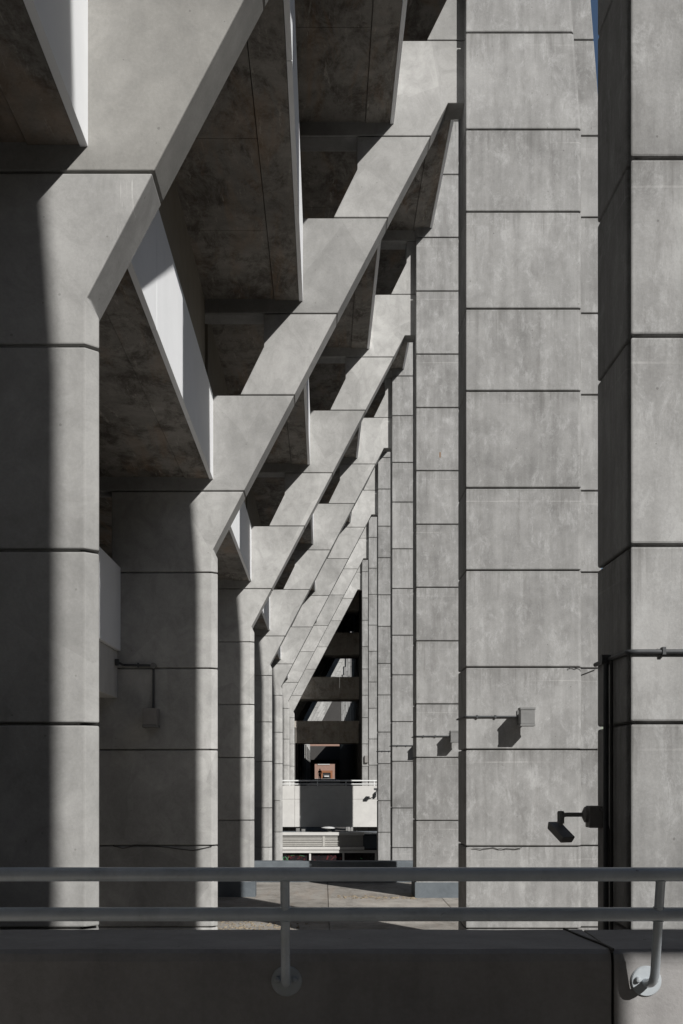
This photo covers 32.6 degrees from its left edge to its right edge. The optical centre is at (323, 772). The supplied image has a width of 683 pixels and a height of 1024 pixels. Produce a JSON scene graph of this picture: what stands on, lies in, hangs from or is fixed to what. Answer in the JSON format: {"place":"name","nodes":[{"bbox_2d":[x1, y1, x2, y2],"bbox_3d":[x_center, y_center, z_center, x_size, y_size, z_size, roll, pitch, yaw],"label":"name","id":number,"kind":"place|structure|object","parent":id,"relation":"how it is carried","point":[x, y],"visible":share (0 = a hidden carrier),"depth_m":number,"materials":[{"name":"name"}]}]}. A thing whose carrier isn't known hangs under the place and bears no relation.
{"place":"outdoors","nodes":[
{"label":"outdoors","id":0,"kind":"place"},
{"bbox_2d":[307,779,344,785],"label":"passage floor","id":1,"kind":"structure","parent":0,"point":[325,782],"depth_m":140.40,"materials":[{"name":"concrete"}]},
{"bbox_2d":[294,727,310,785],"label":"passage wall","id":2,"kind":"structure","parent":1,"relation":"on","point":[303,761],"depth_m":87.26,"materials":[{"name":"concrete"}]},
{"bbox_2d":[310,702,340,779],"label":"end block","id":3,"kind":"structure","parent":1,"relation":"on","point":[324,754],"depth_m":147.00,"materials":[{"name":"concrete"}]},
{"bbox_2d":[280,780,377,826],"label":"white parapet","id":4,"kind":"structure","parent":1,"relation":"on","point":[329,806],"depth_m":48.36,"materials":[{"name":"paint"}]},
{"bbox_2d":[339,704,359,785],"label":"passage wall","id":5,"kind":"structure","parent":1,"relation":"on","point":[349,761],"depth_m":88.76,"materials":[{"name":"concrete"}]},
{"bbox_2d":[351,591,361,785],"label":"concrete wall","id":6,"kind":"structure","parent":1,"relation":"on","point":[358,670],"depth_m":66.65,"materials":[{"name":"grey concrete"}]},
{"bbox_2d":[217,882,458,929],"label":"roof deck","id":7,"kind":"structure","parent":0,"point":[313,894],"depth_m":25.01,"materials":[{"name":"concrete"}]},
{"bbox_2d":[218,895,416,929],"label":"leaf litter","id":8,"kind":"object","parent":7,"relation":"on","point":[411,897],"visible":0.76,"depth_m":21.30,"materials":[{"name":"brown plant"}]},
{"bbox_2d":[254,860,412,882],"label":"kerb","id":9,"kind":"structure","parent":7,"relation":"on","point":[333,863],"depth_m":29.41,"materials":[{"name":"grey paint"}]},
{"bbox_2d":[305,827,597,845],"bbox_3d":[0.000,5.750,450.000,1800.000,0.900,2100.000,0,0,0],"label":"ground","id":10,"kind":"structure","parent":0,"point":[323,829],"depth_m":108.71,"materials":[{"name":"concrete"}]},
{"bbox_2d":[0,0,87,146],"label":"terrace block","id":11,"kind":"structure","parent":10,"relation":"on","point":[43,72],"depth_m":7.33,"materials":[{"name":"concrete"}]},
{"bbox_2d":[98,0,406,697],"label":"terrace block","id":12,"kind":"structure","parent":10,"relation":"on","point":[227,222],"depth_m":14.30,"materials":[{"name":"white paint"}]},
{"bbox_2d":[99,0,453,580],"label":"terrace block","id":13,"kind":"structure","parent":10,"relation":"on","point":[233,352],"depth_m":21.60,"materials":[{"name":"white paint"}]},
{"bbox_2d":[310,744,338,778],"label":"brick building","id":14,"kind":"structure","parent":10,"relation":"on","point":[328,771],"depth_m":300.00,"materials":[{"name":"orange brick"}]},
{"bbox_2d":[323,773,330,778],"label":"doorway","id":15,"kind":"structure","parent":14,"relation":"in","point":[324,774],"depth_m":299.86,"materials":[{"name":"rubber"}]},
{"bbox_2d":[309,702,342,749],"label":"concrete support","id":16,"kind":"object","parent":10,"relation":"on","point":[328,706],"visible":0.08,"depth_m":133.94,"materials":[{"name":"grey concrete"}]},
{"bbox_2d":[308,675,343,748],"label":"concrete support","id":17,"kind":"object","parent":10,"relation":"on","point":[322,713],"visible":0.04,"depth_m":124.94,"materials":[{"name":"grey concrete"}]},
{"bbox_2d":[305,659,347,830],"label":"concrete support","id":18,"kind":"object","parent":10,"relation":"on","point":[344,663],"visible":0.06,"depth_m":106.94,"materials":[{"name":"grey concrete"}]},
{"bbox_2d":[303,659,349,830],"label":"concrete support","id":19,"kind":"object","parent":10,"relation":"on","point":[319,703],"visible":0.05,"depth_m":97.94,"materials":[{"name":"grey concrete"}]},
{"bbox_2d":[307,667,345,746],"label":"concrete support","id":20,"kind":"object","parent":10,"relation":"on","point":[343,671],"visible":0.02,"depth_m":115.94,"materials":[{"name":"grey concrete"}]},
{"bbox_2d":[297,616,356,830],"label":"concrete support","id":21,"kind":"object","parent":10,"relation":"on","point":[348,629],"visible":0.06,"depth_m":79.94,"materials":[{"name":"grey concrete"}]},
{"bbox_2d":[301,631,352,830],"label":"concrete support","id":22,"kind":"object","parent":10,"relation":"on","point":[329,674],"visible":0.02,"depth_m":88.94,"materials":[{"name":"grey concrete"}]},
{"bbox_2d":[246,249,409,629],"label":"terrace block","id":23,"kind":"structure","parent":10,"relation":"on","point":[264,496],"depth_m":28.84,"materials":[{"name":"white paint"}]},
{"bbox_2d":[294,616,361,830],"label":"concrete support","id":24,"kind":"object","parent":10,"relation":"on","point":[322,664],"visible":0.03,"depth_m":70.94,"materials":[{"name":"grey concrete"}]},
{"bbox_2d":[280,517,376,830],"bbox_3d":[-0.990,-10.805,53.233,10.020,32.810,0.950,0,0,0],"label":"concrete support","id":25,"kind":"object","parent":10,"relation":"on","point":[365,548],"visible":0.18,"depth_m":52.94,"materials":[{"name":"grey concrete"}]},
{"bbox_2d":[273,383,383,658],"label":"terrace block","id":26,"kind":"structure","parent":10,"relation":"on","point":[329,491],"depth_m":39.12,"materials":[{"name":"white paint"}]},
{"bbox_2d":[289,560,368,830],"bbox_3d":[-0.990,-10.805,62.233,10.020,32.810,0.950,0,0,0],"label":"concrete support","id":27,"kind":"object","parent":10,"relation":"on","point":[359,582],"visible":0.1,"depth_m":61.94,"materials":[{"name":"grey concrete"}]},
{"bbox_2d":[283,831,376,859],"bbox_3d":[0.100,3.825,47.100,7.000,2.950,2.400,0,0,0],"label":"kiosk","id":28,"kind":"object","parent":10,"relation":"on","point":[333,845],"visible":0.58,"depth_m":46.03,"materials":[{"name":"grey paint"}]},
{"bbox_2d":[321,827,336,831],"bbox_3d":[0.220,2.285,46.400,0.620,0.270,0.620,0,0,0],"label":"roof vent","id":29,"kind":"object","parent":28,"relation":"on","point":[328,829],"visible":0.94,"depth_m":46.21,"materials":[{"name":"metal"}]},
{"bbox_2d":[283,853,374,859],"bbox_3d":[0.100,4.230,46.100,7.000,2.140,0.060,0,0,0],"label":"shop window","id":30,"kind":"structure","parent":28,"relation":"in","point":[286,856],"depth_m":46.10,"materials":[{"name":"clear glass"}]},
{"bbox_2d":[269,452,391,859],"bbox_3d":[-0.990,-10.805,44.233,10.020,32.810,0.950,0,0,0],"label":"concrete support","id":31,"kind":"object","parent":10,"relation":"on","point":[373,500],"visible":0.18,"depth_m":43.94,"materials":[{"name":"grey concrete"}]},
{"bbox_2d":[250,342,413,859],"bbox_3d":[-0.990,-10.805,35.233,10.020,32.810,0.950,0,0,0],"label":"concrete support","id":32,"kind":"object","parent":10,"relation":"on","point":[388,427],"visible":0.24,"depth_m":34.94,"materials":[{"name":"grey concrete"}]},
{"bbox_2d":[213,120,461,897],"bbox_3d":[-0.990,-10.805,26.233,10.020,32.810,1.010,0,0,0],"label":"concrete support","id":33,"kind":"object","parent":10,"relation":"on","point":[418,307],"visible":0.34,"depth_m":25.76,"materials":[{"name":"grey paint"}]},
{"bbox_2d":[411,735,448,737],"bbox_3d":[2.383,-0.800,26.204,0.754,0.044,0.968,0,0,0],"label":"conduit","id":34,"kind":"object","parent":33,"relation":"attached to","point":[429,736],"visible":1,"depth_m":25.73,"materials":[{"name":"metal"}]},
{"bbox_2d":[449,730,457,742],"bbox_3d":[2.860,-0.781,25.556,0.216,0.262,0.400,0,0,0],"label":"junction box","id":35,"kind":"object","parent":33,"relation":"attached to","point":[453,736],"visible":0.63,"depth_m":25.37,"materials":[{"name":"grey metal"}]},
{"bbox_2d":[0,0,682,929],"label":"concrete support","id":36,"kind":"object","parent":10,"relation":"on","point":[76,222],"visible":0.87,"depth_m":7.94,"materials":[{"name":"grey paint"}]},
{"bbox_2d":[548,806,609,866],"bbox_3d":[1.849,0.483,8.465,0.381,0.475,0.470,0,0,0],"label":"floodlight","id":37,"kind":"object","parent":36,"relation":"attached to","point":[592,816],"visible":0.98,"depth_m":8.53,"materials":[{"name":"paint"}]},
{"bbox_2d":[593,647,682,929],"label":"conduit","id":38,"kind":"object","parent":36,"relation":"attached to","point":[606,660],"visible":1,"depth_m":8.26,"materials":[{"name":"metal"}]},
{"bbox_2d":[90,0,600,930],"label":"concrete support","id":39,"kind":"object","parent":10,"relation":"on","point":[510,86],"visible":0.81,"depth_m":16.88,"materials":[{"name":"grey paint"}]},
{"bbox_2d":[115,659,156,707],"bbox_3d":[-2.696,-1.270,16.808,0.557,0.700,0.260,0,0,0],"label":"conduit","id":40,"kind":"object","parent":39,"relation":"attached to","point":[153,666],"visible":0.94,"depth_m":16.89,"materials":[{"name":"metal"}]},
{"bbox_2d":[142,708,159,727],"bbox_3d":[-2.475,-0.782,16.778,0.220,0.275,0.300,0,0,0],"label":"junction box","id":41,"kind":"object","parent":39,"relation":"attached to","point":[150,717],"visible":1,"depth_m":16.64,"materials":[{"name":"paint"}]},
{"bbox_2d":[113,845,211,850],"bbox_3d":[-2.335,1.090,16.918,1.433,0.090,0.032,0,0,0],"label":"loose cable","id":42,"kind":"object","parent":39,"relation":"attached to","point":[161,846],"visible":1,"depth_m":16.92,"materials":[{"name":"black rubber"}]},
{"bbox_2d":[456,715,515,719],"bbox_3d":[2.383,-0.800,17.204,0.754,0.044,0.968,0,0,0],"label":"conduit","id":43,"kind":"object","parent":39,"relation":"attached to","point":[477,716],"visible":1,"depth_m":16.73,"materials":[{"name":"metal"}]},
{"bbox_2d":[475,847,521,848],"bbox_3d":[2.487,1.085,16.736,0.704,0.033,0.030,0,0,0],"label":"loose cable","id":44,"kind":"object","parent":39,"relation":"attached to","point":[495,848],"visible":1,"depth_m":16.73,"materials":[{"name":"black rubber"}]},
{"bbox_2d":[517,707,535,726],"bbox_3d":[2.860,-0.781,16.556,0.216,0.262,0.400,0,0,0],"label":"electrical junction box","id":45,"kind":"object","parent":39,"relation":"attached to","point":[525,716],"visible":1,"depth_m":16.37,"materials":[{"name":"grey metal"}]},
{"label":"terrace block","id":46,"kind":"object","parent":10,"relation":"on","visible":0},
{"bbox_2d":[294,721,358,743],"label":"bridge","id":47,"kind":"structure","parent":46,"relation":"attached to","point":[327,732],"depth_m":67.26,"materials":[{"name":"concrete"}]},
{"bbox_2d":[299,677,358,701],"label":"bridge","id":48,"kind":"structure","parent":46,"relation":"attached to","point":[331,689],"depth_m":67.26,"materials":[{"name":"concrete"}]},
{"bbox_2d":[322,633,358,658],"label":"bridge","id":49,"kind":"structure","parent":46,"relation":"attached to","point":[343,645],"depth_m":67.26,"materials":[{"name":"concrete"}]},
{"bbox_2d":[344,591,358,615],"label":"bridge","id":50,"kind":"structure","parent":46,"relation":"attached to","point":[353,609],"depth_m":67.26,"materials":[{"name":"concrete"}]},
{"bbox_2d":[591,0,602,728],"label":"sky","id":51,"kind":"structure","parent":0,"point":[594,3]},
{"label":"viewing deck","id":52,"kind":"structure","parent":0,"visible":0},
{"bbox_2d":[0,928,682,1023],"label":"concrete parapet","id":53,"kind":"structure","parent":52,"relation":"attached to","point":[363,976],"depth_m":3.73,"materials":[{"name":"grey concrete"}]},
{"bbox_2d":[0,867,682,995],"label":"railing","id":54,"kind":"object","parent":53,"relation":"attached to","point":[286,979],"visible":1,"depth_m":3.57,"materials":[{"name":"grey metal"}]}
]}

